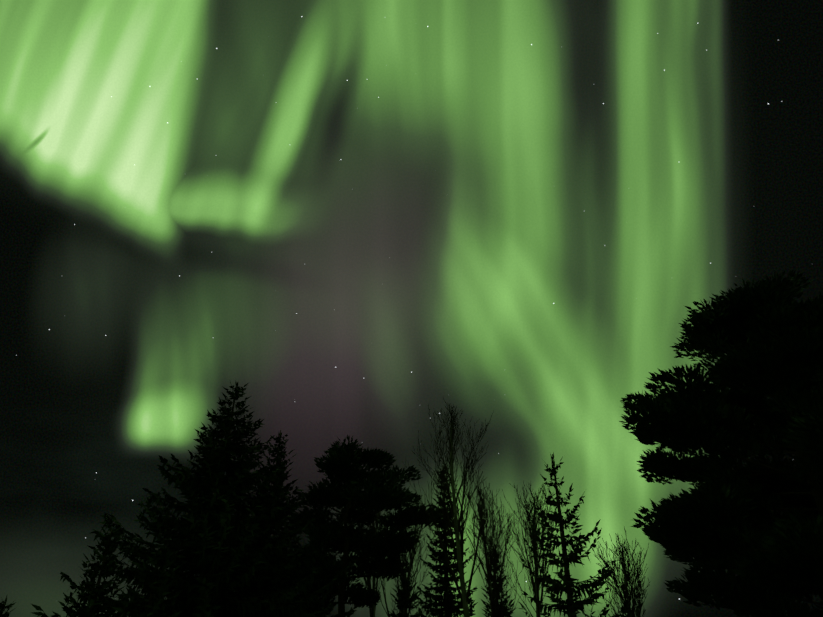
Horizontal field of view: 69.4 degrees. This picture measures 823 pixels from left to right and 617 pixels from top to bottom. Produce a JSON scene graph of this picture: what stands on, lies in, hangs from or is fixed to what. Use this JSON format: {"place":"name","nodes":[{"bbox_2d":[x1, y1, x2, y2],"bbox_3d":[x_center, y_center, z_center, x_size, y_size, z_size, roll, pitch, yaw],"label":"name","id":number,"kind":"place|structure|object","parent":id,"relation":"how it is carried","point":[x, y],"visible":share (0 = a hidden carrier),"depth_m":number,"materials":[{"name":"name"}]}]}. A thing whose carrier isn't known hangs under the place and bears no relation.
{"place":"outdoors","nodes":[
{"label":"outdoors","id":0,"kind":"place"},
{"bbox_2d":[343,501,390,616],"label":"tree","id":1,"kind":"object","parent":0,"point":[372,609],"visible":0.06,"depth_m":25.90,"materials":[{"name":"black plant"}]},
{"bbox_2d":[0,0,822,616],"label":"sky","id":2,"kind":"structure","parent":0,"point":[361,216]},
{"bbox_3d":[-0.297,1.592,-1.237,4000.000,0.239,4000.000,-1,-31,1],"label":"ground","id":3,"kind":"structure","parent":0,"visible":0},
{"bbox_2d":[0,596,16,616],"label":"spruce tree","id":4,"kind":"object","parent":3,"relation":"on","point":[3,607],"visible":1,"depth_m":19.75,"materials":[{"name":"black plant"}]},
{"bbox_2d":[51,526,133,616],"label":"spruce","id":5,"kind":"object","parent":3,"relation":"on","point":[92,608],"visible":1,"depth_m":15.47,"materials":[{"name":"black plant"}]},
{"bbox_2d":[120,543,183,616],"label":"spruce","id":6,"kind":"object","parent":3,"relation":"on","point":[153,576],"visible":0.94,"depth_m":14.19,"materials":[{"name":"black plant"}]},
{"bbox_2d":[30,382,358,616],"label":"spruce","id":7,"kind":"object","parent":3,"relation":"on","point":[207,540],"visible":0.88,"depth_m":18.05,"materials":[{"name":"black plant"}]},
{"bbox_2d":[212,430,344,616],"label":"spruce","id":8,"kind":"object","parent":3,"relation":"on","point":[286,512],"visible":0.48,"depth_m":20.64,"materials":[{"name":"black plant"}]},
{"bbox_2d":[284,434,444,616],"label":"pine","id":9,"kind":"object","parent":3,"relation":"on","point":[352,481],"visible":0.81,"depth_m":23.12,"materials":[{"name":"black plant"}]},
{"bbox_2d":[364,508,443,616],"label":"birch","id":10,"kind":"object","parent":3,"relation":"on","point":[409,565],"visible":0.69,"depth_m":21.93,"materials":[{"name":"black plant"}]},
{"bbox_2d":[389,571,422,616],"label":"spruce","id":11,"kind":"object","parent":3,"relation":"on","point":[404,601],"visible":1,"depth_m":19.54,"materials":[{"name":"black plant"}]},
{"bbox_2d":[417,467,477,616],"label":"narrow spruce","id":12,"kind":"object","parent":3,"relation":"on","point":[448,605],"visible":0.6,"depth_m":24.35,"materials":[{"name":"black plant"}]},
{"bbox_2d":[402,397,506,616],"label":"birch","id":13,"kind":"object","parent":3,"relation":"on","point":[459,555],"visible":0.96,"depth_m":22.72,"materials":[{"name":"black plant"}]},
{"bbox_2d":[453,483,522,616],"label":"birch","id":14,"kind":"object","parent":3,"relation":"on","point":[492,591],"visible":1,"depth_m":19.60,"materials":[{"name":"black plant"}]},
{"bbox_2d":[481,550,515,616],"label":"spruce tree","id":15,"kind":"object","parent":3,"relation":"on","point":[488,606],"visible":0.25,"depth_m":21.14,"materials":[{"name":"black plant"}]},
{"bbox_2d":[502,482,558,616],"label":"birch","id":16,"kind":"object","parent":3,"relation":"on","point":[534,517],"visible":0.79,"depth_m":21.09,"materials":[{"name":"black plant"}]},
{"bbox_2d":[503,452,644,616],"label":"sparse spruce","id":17,"kind":"object","parent":3,"relation":"on","point":[571,607],"visible":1,"depth_m":16.68,"materials":[{"name":"black plant"}]},
{"bbox_2d":[593,527,649,616],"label":"birch","id":18,"kind":"object","parent":3,"relation":"on","point":[630,593],"visible":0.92,"depth_m":17.34,"materials":[{"name":"black plant"}]},
{"bbox_2d":[618,601,638,616],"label":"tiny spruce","id":19,"kind":"object","parent":3,"relation":"on","point":[636,610],"visible":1,"depth_m":9.85,"materials":[{"name":"black plant"}]},
{"bbox_2d":[619,270,822,616],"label":"pine","id":20,"kind":"object","parent":3,"relation":"on","point":[719,520],"visible":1,"depth_m":17.44,"materials":[{"name":"black plant"}]}
]}

